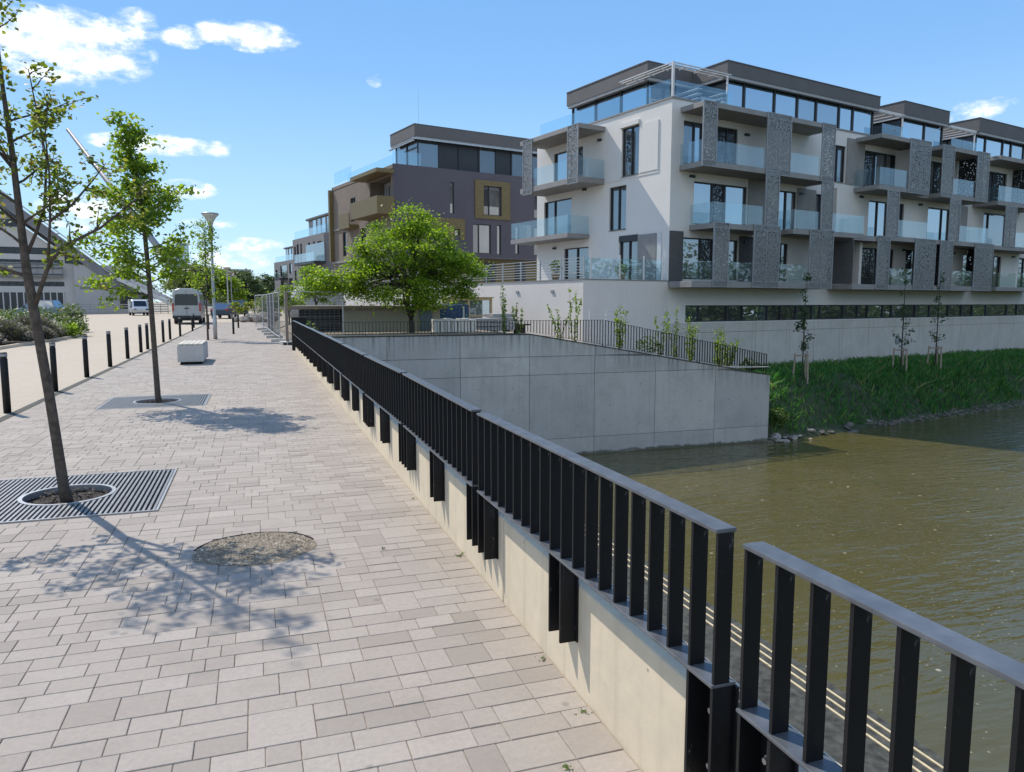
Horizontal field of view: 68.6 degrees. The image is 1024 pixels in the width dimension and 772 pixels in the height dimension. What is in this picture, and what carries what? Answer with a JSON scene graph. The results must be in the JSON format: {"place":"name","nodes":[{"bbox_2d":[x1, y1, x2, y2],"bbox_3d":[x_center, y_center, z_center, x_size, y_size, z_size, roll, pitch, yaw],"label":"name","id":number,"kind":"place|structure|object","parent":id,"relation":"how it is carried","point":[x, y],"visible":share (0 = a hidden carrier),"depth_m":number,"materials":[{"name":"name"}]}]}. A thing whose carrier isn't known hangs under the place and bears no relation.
{"place":"outdoors","nodes":[
{"label":"outdoors","id":0,"kind":"place"},
{"bbox_2d":[0,335,68,345],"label":"planting bed","id":1,"kind":"object","parent":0,"point":[7,342],"depth_m":30.28,"materials":[{"name":"soil"}]},
{"bbox_2d":[0,318,32,343],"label":"shrub","id":2,"kind":"object","parent":1,"relation":"on","point":[9,331],"visible":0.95,"depth_m":28.58,"materials":[{"name":"green plant"}]},
{"bbox_2d":[10,314,65,335],"bbox_3d":[-20.807,-2.583,32.521,2.782,1.185,2.844,-2,7,-19],"label":"shrub","id":3,"kind":"object","parent":1,"relation":"on","point":[45,323],"visible":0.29,"depth_m":32.40,"materials":[{"name":"green plant"}]},
{"bbox_2d":[17,306,88,335],"bbox_3d":[-21.916,-2.997,35.457,3.230,1.548,2.688,2,7,16],"label":"shrub","id":4,"kind":"object","parent":1,"relation":"on","point":[55,317],"visible":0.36,"depth_m":35.42,"materials":[{"name":"green plant"}]},
{"bbox_2d":[51,319,83,337],"bbox_3d":[-20.697,-2.583,34.308,1.956,0.930,1.634,-2,7,-19],"label":"shrub","id":5,"kind":"object","parent":1,"relation":"on","point":[71,330],"visible":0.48,"depth_m":34.30,"materials":[{"name":"green plant"}]},
{"bbox_2d":[55,302,88,329],"bbox_3d":[-23.996,-3.675,40.796,1.763,1.790,1.977,-2,7,-19],"label":"shrub","id":6,"kind":"object","parent":1,"relation":"on","point":[77,312],"visible":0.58,"depth_m":40.76,"materials":[{"name":"green plant"}]},
{"bbox_2d":[0,190,141,313],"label":"public building","id":7,"kind":"structure","parent":0,"point":[61,282],"depth_m":103.57,"materials":[{"name":"metal"}]},
{"bbox_2d":[0,247,60,253],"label":"window","id":8,"kind":"structure","parent":7,"relation":"in","point":[11,250],"depth_m":101.95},
{"bbox_2d":[0,312,256,416],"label":"plaza paving","id":9,"kind":"structure","parent":0,"point":[26,387],"depth_m":25.15,"materials":[{"name":"concrete"}]},
{"bbox_2d":[0,352,11,412],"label":"bollard","id":10,"kind":"object","parent":9,"relation":"on","point":[5,384],"visible":0.91,"depth_m":11.19,"materials":[{"name":"metal"}]},
{"bbox_2d":[13,300,67,318],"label":"parked car","id":11,"kind":"object","parent":9,"relation":"on","point":[53,304],"visible":0.38,"depth_m":71.19,"materials":[{"name":"blue paint"}]},
{"bbox_2d":[49,342,58,391],"bbox_3d":[-8.502,-0.333,13.920,0.106,0.950,0.103,-2,7,-19],"label":"bollard","id":12,"kind":"object","parent":9,"relation":"on","point":[53,361],"visible":0.93,"depth_m":13.88,"materials":[{"name":"metal"}]},
{"bbox_2d":[0,324,205,421],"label":"drain channel","id":13,"kind":"object","parent":9,"relation":"on","point":[16,412],"visible":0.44,"depth_m":14.87,"materials":[{"name":"stone"}]},
{"bbox_2d":[63,304,168,313],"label":"metal fence","id":14,"kind":"object","parent":9,"relation":"on","point":[122,311],"visible":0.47,"depth_m":100.55,"materials":[{"name":"grey metal"}]},
{"bbox_2d":[128,300,148,315],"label":"parked car","id":15,"kind":"object","parent":9,"relation":"on","point":[137,306],"visible":0.95,"depth_m":89.36,"materials":[{"name":"paint"}]},
{"bbox_2d":[116,277,171,305],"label":"footbridge stair","id":16,"kind":"object","parent":9,"relation":"on","point":[157,295],"visible":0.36,"depth_m":106.68,"materials":[{"name":"white metal"}]},
{"bbox_2d":[172,288,207,323],"bbox_3d":[-24.933,-6.186,58.031,2.480,2.620,5.940,-2,7,-19],"label":"van","id":17,"kind":"object","parent":9,"relation":"on","point":[187,303],"visible":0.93,"depth_m":55.34,"materials":[{"name":"silver metal"}]},
{"bbox_2d":[157,261,226,305],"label":"avenue tree","id":18,"kind":"object","parent":9,"relation":"on","point":[180,283],"visible":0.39,"depth_m":94.21,"materials":[{"name":"green plant"}]},
{"bbox_2d":[210,303,237,318],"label":"parked car","id":19,"kind":"object","parent":9,"relation":"on","point":[222,309],"visible":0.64,"depth_m":72.72,"materials":[{"name":"blue paint"}]},
{"bbox_2d":[203,265,252,302],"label":"avenue tree","id":20,"kind":"object","parent":9,"relation":"on","point":[222,285],"visible":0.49,"depth_m":108.57,"materials":[{"name":"green plant"}]},
{"bbox_2d":[226,292,284,315],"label":"bush","id":21,"kind":"object","parent":9,"relation":"on","point":[245,304],"visible":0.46,"depth_m":65.77,"materials":[{"name":"green plant"}]},
{"bbox_2d":[0,322,641,771],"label":"pavement","id":22,"kind":"structure","parent":0,"point":[246,366],"depth_m":3.97,"materials":[{"name":"stone"}]},
{"bbox_2d":[0,468,176,523],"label":"tree grate","id":23,"kind":"object","parent":22,"relation":"in","point":[38,498],"visible":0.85,"depth_m":6.47,"materials":[{"name":"metal"}]},
{"bbox_2d":[0,0,161,502],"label":"street tree","id":24,"kind":"object","parent":23,"relation":"on","point":[39,116],"visible":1,"depth_m":6.03,"materials":[{"name":"green plant"}]},
{"bbox_2d":[95,393,210,409],"bbox_3d":[-5.913,0.298,12.518,1.580,0.108,1.580,-2,7,-19],"label":"tree grate","id":25,"kind":"object","parent":22,"relation":"in","point":[149,401],"visible":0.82,"depth_m":12.46,"materials":[{"name":"metal"}]},
{"bbox_2d":[53,108,204,402],"bbox_3d":[-6.101,-2.020,12.074,2.232,4.730,1.882,-2,7,-19],"label":"street tree","id":26,"kind":"object","parent":25,"relation":"in","point":[169,253],"visible":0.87,"depth_m":11.91,"materials":[{"name":"green plant"}]},
{"bbox_2d":[177,340,207,364],"bbox_3d":[-8.789,-0.937,20.696,0.640,0.555,2.000,-2,7,-19],"label":"bench","id":27,"kind":"object","parent":22,"relation":"on","point":[192,352],"visible":1,"depth_m":19.80,"materials":[{"name":"concrete"}]},
{"bbox_2d":[185,214,226,339],"bbox_3d":[-13.221,-4.626,32.062,1.888,5.426,1.665,-2,7,-19],"label":"street tree","id":28,"kind":"object","parent":22,"relation":"on","point":[204,234],"visible":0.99,"depth_m":31.91,"materials":[{"name":"green plant"}]},
{"bbox_2d":[201,212,218,338],"bbox_3d":[-13.089,-4.784,32.821,0.740,5.510,0.740,-2,7,-19],"label":"street lamp","id":29,"kind":"object","parent":22,"relation":"on","point":[210,216],"visible":0.88,"depth_m":32.78,"materials":[{"name":"metal"}]},
{"bbox_2d":[191,532,316,565],"bbox_3d":[-1.724,1.089,5.049,0.806,0.015,0.717,-2,7,-19],"label":"gravel patch","id":30,"kind":"object","parent":22,"relation":"on","point":[257,548],"visible":1,"depth_m":5.01,"materials":[{"name":"gravel"}]},
{"bbox_2d":[271,292,285,341],"bbox_3d":[-10.161,-3.007,32.368,0.720,2.060,3.487,-2,7,-21],"label":"fence panel","id":31,"kind":"object","parent":22,"relation":"on","point":[277,314],"visible":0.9,"depth_m":31.85,"materials":[{"name":"metal"}]},
{"bbox_2d":[279,291,343,344],"bbox_3d":[-7.828,-2.699,29.625,2.638,2.060,0.720,-6,9,-42],"label":"fence panel","id":32,"kind":"object","parent":22,"relation":"on","point":[289,309],"visible":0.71,"depth_m":29.62,"materials":[{"name":"metal"}]},
{"bbox_2d":[277,323,500,340],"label":"site ground","id":33,"kind":"structure","parent":0,"point":[282,329],"depth_m":31.52,"materials":[{"name":"concrete"}]},
{"bbox_2d":[250,285,306,323],"bbox_3d":[-14.632,-5.051,47.518,3.674,2.921,2.700,-2,7,-19],"label":"tree","id":34,"kind":"object","parent":33,"relation":"on","point":[281,297],"visible":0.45,"depth_m":47.21,"materials":[{"name":"green plant"}]},
{"bbox_2d":[287,263,342,304],"bbox_3d":[-10.817,-4.931,41.258,3.303,3.681,2.866,6,8,41],"label":"tree","id":35,"kind":"object","parent":33,"relation":"on","point":[308,269],"visible":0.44,"depth_m":41.14,"materials":[{"name":"green plant"}]},
{"bbox_2d":[289,283,345,316],"bbox_3d":[-15.366,-6.857,59.340,4.400,2.860,4.400,-2,7,-19],"label":"tent","id":36,"kind":"object","parent":33,"relation":"on","point":[293,313],"visible":0.06,"depth_m":57.85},
{"bbox_2d":[289,305,447,331],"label":"wall","id":37,"kind":"structure","parent":33,"relation":"on","point":[382,316],"depth_m":32.89,"materials":[{"name":"concrete"}]},
{"bbox_2d":[294,197,508,332],"bbox_3d":[-4.491,-4.846,30.765,8.843,5.910,4.961,-2,7,-19],"label":"green tree","id":38,"kind":"object","parent":33,"relation":"on","point":[449,263],"visible":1,"depth_m":30.48,"materials":[{"name":"green plant"}]},
{"bbox_2d":[431,318,475,331],"bbox_3d":[-2.516,-2.607,32.383,1.860,0.640,0.500,-2,7,-19],"label":"block row","id":39,"kind":"object","parent":33,"relation":"on","point":[460,325],"visible":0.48,"depth_m":32.15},
{"bbox_2d":[440,305,468,318],"bbox_3d":[-3.538,-3.167,36.198,2.600,1.500,2.260,-1,7,-13],"label":"site container","id":40,"kind":"object","parent":33,"relation":"on","point":[459,311],"visible":0.08,"depth_m":35.25,"materials":[{"name":"metal"}]},
{"bbox_2d":[443,297,493,318],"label":"site shed","id":41,"kind":"structure","parent":33,"relation":"on","point":[476,310],"depth_m":41.55,"materials":[{"name":"white metal"}]},
{"bbox_2d":[471,318,501,331],"bbox_3d":[-1.235,-2.854,35.344,1.300,0.670,0.900,-2,7,-19],"label":"slab stack","id":42,"kind":"object","parent":33,"relation":"on","point":[482,320],"visible":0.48,"depth_m":34.95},
{"bbox_2d":[331,333,770,454],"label":"retaining wall","id":43,"kind":"structure","parent":33,"relation":"on","point":[578,398],"depth_m":29.25,"materials":[{"name":"concrete"}]},
{"bbox_2d":[499,320,561,338],"bbox_3d":[0.708,-2.119,28.322,2.470,0.710,0.080,-2,7,-19],"label":"railing section","id":44,"kind":"object","parent":43,"relation":"on","point":[533,327],"visible":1,"depth_m":28.36,"materials":[{"name":"black paint"}]},
{"bbox_2d":[563,320,602,345],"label":"railing section","id":45,"kind":"object","parent":43,"relation":"on","point":[583,330],"visible":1,"depth_m":29.02,"materials":[{"name":"black paint"}]},
{"bbox_2d":[605,320,642,350],"bbox_3d":[4.419,-1.955,29.612,1.630,1.300,0.080,-2,7,-19],"label":"railing section","id":46,"kind":"object","parent":43,"relation":"on","point":[622,335],"visible":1,"depth_m":29.59,"materials":[{"name":"black paint"}]},
{"bbox_2d":[644,328,697,361],"bbox_3d":[6.445,-1.645,30.341,2.450,1.398,0.080,-2,7,-19],"label":"railing section","id":47,"kind":"object","parent":43,"relation":"on","point":[671,344],"visible":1,"depth_m":30.32,"materials":[{"name":"black paint"}]},
{"bbox_2d":[699,340,750,370],"bbox_3d":[8.859,-1.269,31.210,2.450,1.334,0.080,-2,7,-19],"label":"railing section","id":48,"kind":"object","parent":43,"relation":"on","point":[724,354],"visible":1,"depth_m":31.17,"materials":[{"name":"black paint"}]},
{"bbox_2d":[589,310,622,344],"bbox_3d":[4.332,-2.676,34.519,1.960,1.600,0.060,-4,8,-32],"label":"bar fence","id":49,"kind":"object","parent":33,"relation":"on","point":[605,316],"visible":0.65,"depth_m":34.38,"materials":[{"name":"white metal"}]},
{"bbox_2d":[613,302,629,348],"bbox_3d":[4.489,-2.447,30.841,0.734,1.972,0.671,0,6,-2],"label":"upright shrub","id":50,"kind":"object","parent":33,"relation":"on","point":[617,319],"visible":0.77,"depth_m":30.80,"materials":[{"name":"green plant"}]},
{"bbox_2d":[683,316,700,360],"bbox_3d":[7.753,-1.990,31.879,1.042,1.952,0.687,-4,8,-34],"label":"upright shrub","id":51,"kind":"object","parent":33,"relation":"on","point":[689,327],"visible":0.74,"depth_m":31.79,"materials":[{"name":"green plant"}]},
{"bbox_2d":[0,0,1023,334],"label":"sky","id":52,"kind":"structure","parent":0,"point":[266,107],"materials":[{"name":"blue"}]},
{"bbox_2d":[153,302,871,475],"bbox_3d":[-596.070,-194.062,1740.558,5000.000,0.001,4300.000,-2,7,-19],"label":"ground","id":53,"kind":"structure","parent":0,"point":[282,317],"depth_m":166.37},
{"bbox_2d":[66,128,173,270],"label":"inclined mast","id":54,"kind":"object","parent":53,"relation":"on","point":[152,239],"visible":0.17,"depth_m":149.63,"materials":[{"name":"grey metal"}]},
{"bbox_2d":[223,268,269,302],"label":"avenue tree","id":55,"kind":"object","parent":53,"relation":"on","point":[248,275],"visible":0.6,"depth_m":148.69,"materials":[{"name":"green plant"}]},
{"bbox_2d":[251,272,274,296],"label":"avenue tree","id":56,"kind":"object","parent":53,"relation":"on","point":[266,279],"visible":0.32,"depth_m":163.70,"materials":[{"name":"green plant"}]},
{"bbox_2d":[274,246,293,310],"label":"apartment building","id":57,"kind":"structure","parent":53,"relation":"on","point":[283,273],"depth_m":137.27,"materials":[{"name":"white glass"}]},
{"bbox_2d":[293,213,333,289],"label":"apartment building","id":58,"kind":"structure","parent":53,"relation":"on","point":[311,248],"depth_m":94.27,"materials":[{"name":"paint"}]},
{"bbox_2d":[328,104,536,287],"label":"apartment building","id":59,"kind":"structure","parent":53,"relation":"on","point":[468,184],"depth_m":64.90,"materials":[{"name":"paint"}]},
{"bbox_2d":[395,139,418,165],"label":"penthouse window","id":60,"kind":"structure","parent":59,"relation":"in","point":[406,154],"depth_m":64.42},
{"bbox_2d":[417,139,536,177],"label":"penthouse window","id":61,"kind":"structure","parent":59,"relation":"in","point":[434,154],"depth_m":65.47,"materials":[{"name":"glass"}]},
{"bbox_2d":[473,224,489,253],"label":"window","id":62,"kind":"structure","parent":59,"relation":"in","point":[481,233],"depth_m":65.07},
{"bbox_2d":[484,186,500,215],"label":"window","id":63,"kind":"structure","parent":59,"relation":"in","point":[492,195],"depth_m":65.29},
{"bbox_2d":[295,347,841,771],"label":"parapet wall","id":64,"kind":"structure","parent":53,"relation":"on","point":[624,676],"depth_m":3.09,"materials":[{"name":"concrete"}]},
{"bbox_2d":[309,328,318,370],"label":"railing section","id":65,"kind":"object","parent":64,"relation":"attached to","point":[313,344],"visible":0.81,"depth_m":16.43,"materials":[{"name":"paint"}]},
{"bbox_2d":[317,332,327,381],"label":"railing section","id":66,"kind":"object","parent":64,"relation":"attached to","point":[322,354],"visible":0.79,"depth_m":14.22,"materials":[{"name":"paint"}]},
{"bbox_2d":[327,336,344,397],"bbox_3d":[-2.821,-0.340,12.044,0.083,0.812,2.264,-2,7,-19],"label":"railing section","id":67,"kind":"object","parent":64,"relation":"attached to","point":[334,346],"visible":0.8,"depth_m":12.01,"materials":[{"name":"paint"}]},
{"bbox_2d":[341,344,367,423],"bbox_3d":[-2.059,-0.084,9.819,0.083,0.812,2.294,-2,7,-19],"label":"railing section","id":68,"kind":"object","parent":64,"relation":"attached to","point":[353,362],"visible":0.81,"depth_m":9.78,"materials":[{"name":"paint"}]},
{"bbox_2d":[364,355,406,464],"bbox_3d":[-1.294,0.167,7.585,0.083,0.819,2.284,-2,7,-19],"label":"railing section","id":69,"kind":"object","parent":64,"relation":"attached to","point":[383,386],"visible":0.78,"depth_m":7.52,"materials":[{"name":"paint"}]},
{"bbox_2d":[402,373,481,545],"bbox_3d":[-0.547,0.417,5.403,0.083,0.829,2.184,-2,7,-19],"label":"railing section","id":70,"kind":"object","parent":64,"relation":"attached to","point":[441,425],"visible":0.92,"depth_m":5.14,"materials":[{"name":"paint"}]},
{"bbox_2d":[477,412,738,771],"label":"railing section","id":71,"kind":"object","parent":64,"relation":"attached to","point":[531,485],"visible":1,"depth_m":2.63,"materials":[{"name":"paint"}]},
{"bbox_2d":[736,541,1023,771],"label":"railing section","id":72,"kind":"object","parent":64,"relation":"attached to","point":[771,740],"visible":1,"depth_m":1.64,"materials":[{"name":"paint"}]},
{"bbox_2d":[343,60,1023,365],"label":"apartment building","id":73,"kind":"structure","parent":53,"relation":"on","point":[734,200],"depth_m":44.48,"materials":[{"name":"paint"}]},
{"bbox_2d":[545,198,571,235],"bbox_3d":[3.014,-10.658,47.777,0.100,2.294,2.994,-4,8,-32],"label":"window","id":74,"kind":"structure","parent":73,"relation":"in","point":[560,224],"depth_m":47.88,"materials":[{"name":"glass"}]},
{"bbox_2d":[555,146,582,180],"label":"window","id":75,"kind":"structure","parent":73,"relation":"in","point":[560,158],"depth_m":47.03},
{"bbox_2d":[565,247,587,278],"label":"window","id":76,"kind":"structure","parent":73,"relation":"in","point":[576,253],"depth_m":46.55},
{"bbox_2d":[572,81,649,124],"bbox_3d":[5.770,-16.501,45.109,0.100,1.964,7.194,-4,8,-32],"label":"penthouse window","id":77,"kind":"structure","parent":73,"relation":"in","point":[633,97],"depth_m":44.80,"materials":[{"name":"glass"}]},
{"bbox_2d":[608,185,625,231],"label":"window","id":78,"kind":"structure","parent":73,"relation":"in","point":[617,213],"depth_m":42.84,"materials":[{"name":"glass"}]},
{"bbox_2d":[620,241,637,279],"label":"window","id":79,"kind":"structure","parent":73,"relation":"in","point":[628,250],"depth_m":42.26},
{"bbox_2d":[620,125,638,177],"bbox_3d":[6.605,-12.985,41.556,0.235,2.679,1.504,-4,8,-32],"label":"window","id":80,"kind":"structure","parent":73,"relation":"in","point":[631,134],"depth_m":41.66,"materials":[{"name":"glass"}]},
{"bbox_2d":[646,81,686,103],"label":"penthouse window","id":81,"kind":"structure","parent":73,"relation":"in","point":[657,91],"depth_m":42.56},
{"bbox_2d":[683,121,702,163],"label":"window","id":82,"kind":"structure","parent":73,"relation":"in","point":[692,140],"depth_m":39.76,"materials":[{"name":"glass"}]},
{"bbox_2d":[682,238,712,279],"bbox_3d":[10.012,-6.895,40.712,2.334,2.194,0.100,-4,8,-32],"label":"window","id":83,"kind":"structure","parent":73,"relation":"in","point":[697,252],"depth_m":40.76,"materials":[{"name":"glass"}]},
{"bbox_2d":[687,80,724,102],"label":"penthouse window","id":84,"kind":"structure","parent":73,"relation":"in","point":[719,87],"depth_m":42.57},
{"bbox_2d":[693,182,745,224],"bbox_3d":[11.381,-9.921,41.225,4.134,2.234,0.100,-4,8,-32],"label":"window","id":85,"kind":"structure","parent":73,"relation":"in","point":[712,202],"depth_m":41.23,"materials":[{"name":"glass"}]},
{"bbox_2d":[717,127,736,163],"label":"window","id":86,"kind":"structure","parent":73,"relation":"in","point":[726,137],"depth_m":41.11,"materials":[{"name":"glass"}]},
{"bbox_2d":[726,240,736,279],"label":"window","id":87,"kind":"structure","parent":73,"relation":"in","point":[732,244],"depth_m":42.21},
{"bbox_2d":[775,243,786,280],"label":"window","id":88,"kind":"structure","parent":73,"relation":"in","point":[783,247],"depth_m":44.44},
{"bbox_2d":[778,191,795,229],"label":"window","id":89,"kind":"structure","parent":73,"relation":"in","point":[786,199],"depth_m":44.19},
{"bbox_2d":[725,80,873,134],"bbox_3d":[17.643,-16.512,45.207,13.644,1.964,0.100,-4,8,-32],"label":"penthouse window","id":90,"kind":"structure","parent":73,"relation":"in","point":[740,94],"depth_m":44.94,"materials":[{"name":"glass"}]},
{"bbox_2d":[834,145,844,183],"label":"window","id":91,"kind":"structure","parent":73,"relation":"in","point":[839,151],"depth_m":46.33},
{"bbox_2d":[685,304,1023,321],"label":"basement window","id":92,"kind":"structure","parent":73,"relation":"in","point":[697,313],"depth_m":47.62,"materials":[{"name":"glass"}]},
{"bbox_2d":[861,248,876,283],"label":"window","id":93,"kind":"structure","parent":73,"relation":"in","point":[868,267],"depth_m":48.89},
{"bbox_2d":[867,201,886,235],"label":"window","id":94,"kind":"structure","parent":73,"relation":"in","point":[877,210],"depth_m":48.84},
{"bbox_2d":[863,151,894,185],"bbox_3d":[23.637,-13.852,48.436,3.554,2.294,0.100,-4,8,-32],"label":"window","id":95,"kind":"structure","parent":73,"relation":"in","point":[879,168],"depth_m":48.48,"materials":[{"name":"glass"}]},
{"bbox_2d":[873,119,899,135],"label":"penthouse window","id":96,"kind":"structure","parent":73,"relation":"in","point":[892,127],"depth_m":51.18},
{"bbox_2d":[904,250,913,284],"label":"window","id":97,"kind":"structure","parent":73,"relation":"in","point":[909,262],"depth_m":51.33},
{"bbox_2d":[899,118,942,145],"bbox_3d":[28.246,-17.247,51.738,5.094,1.964,0.100,-4,8,-32],"label":"penthouse window","id":98,"kind":"structure","parent":73,"relation":"in","point":[911,129],"depth_m":51.77,"materials":[{"name":"glass"}]},
{"bbox_2d":[928,161,941,193],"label":"window","id":99,"kind":"structure","parent":73,"relation":"in","point":[935,172],"depth_m":51.89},
{"bbox_2d":[926,207,948,240],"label":"window","id":100,"kind":"structure","parent":73,"relation":"in","point":[938,219],"depth_m":52.63,"materials":[{"name":"glass"}]},
{"bbox_2d":[942,135,976,150],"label":"penthouse window","id":101,"kind":"structure","parent":73,"relation":"in","point":[963,142],"depth_m":56.14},
{"bbox_2d":[982,213,1006,245],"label":"window","id":102,"kind":"structure","parent":73,"relation":"in","point":[993,224],"depth_m":56.62,"materials":[{"name":"glass"}]},
{"bbox_2d":[985,171,1005,201],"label":"window","id":103,"kind":"structure","parent":73,"relation":"in","point":[997,181],"depth_m":56.26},
{"bbox_2d":[975,135,1023,159],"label":"penthouse window","id":104,"kind":"structure","parent":73,"relation":"in","point":[997,147],"depth_m":57.20,"materials":[{"name":"glass"}]},
{"bbox_2d":[580,406,1023,771],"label":"water","id":105,"kind":"structure","parent":0,"point":[925,518],"depth_m":19.97,"materials":[{"name":"liquid"}]},
{"bbox_2d":[598,529,943,771],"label":"stepped footing","id":106,"kind":"object","parent":105,"relation":"in","point":[877,744],"visible":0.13,"depth_m":10.53,"materials":[{"name":"concrete"}]},
{"bbox_2d":[729,347,1023,441],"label":"bank","id":107,"kind":"structure","parent":0,"point":[836,428],"depth_m":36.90,"materials":[{"name":"plant"}]},
{"bbox_2d":[792,272,813,383],"bbox_3d":[14.276,-2.841,36.571,1.079,5.421,1.032,-2,7,-19],"label":"sapling","id":108,"kind":"object","parent":107,"relation":"on","point":[805,346],"visible":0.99,"depth_m":36.49,"materials":[{"name":"green plant"}]},
{"bbox_2d":[891,267,915,371],"bbox_3d":[21.468,-3.547,40.880,1.288,5.861,1.114,-2,7,-19],"label":"sapling","id":109,"kind":"object","parent":107,"relation":"on","point":[903,311],"visible":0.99,"depth_m":40.92,"materials":[{"name":"green plant"}]},
{"bbox_2d":[926,272,950,369],"bbox_3d":[24.107,-3.696,42.687,1.219,5.752,1.143,-2,7,-19],"label":"sapling","id":110,"kind":"object","parent":107,"relation":"on","point":[936,339],"visible":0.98,"depth_m":42.62,"materials":[{"name":"green plant"}]},
{"bbox_2d":[867,400,1023,427],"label":"shore gravel","id":111,"kind":"structure","parent":107,"relation":"on","point":[919,418],"depth_m":39.19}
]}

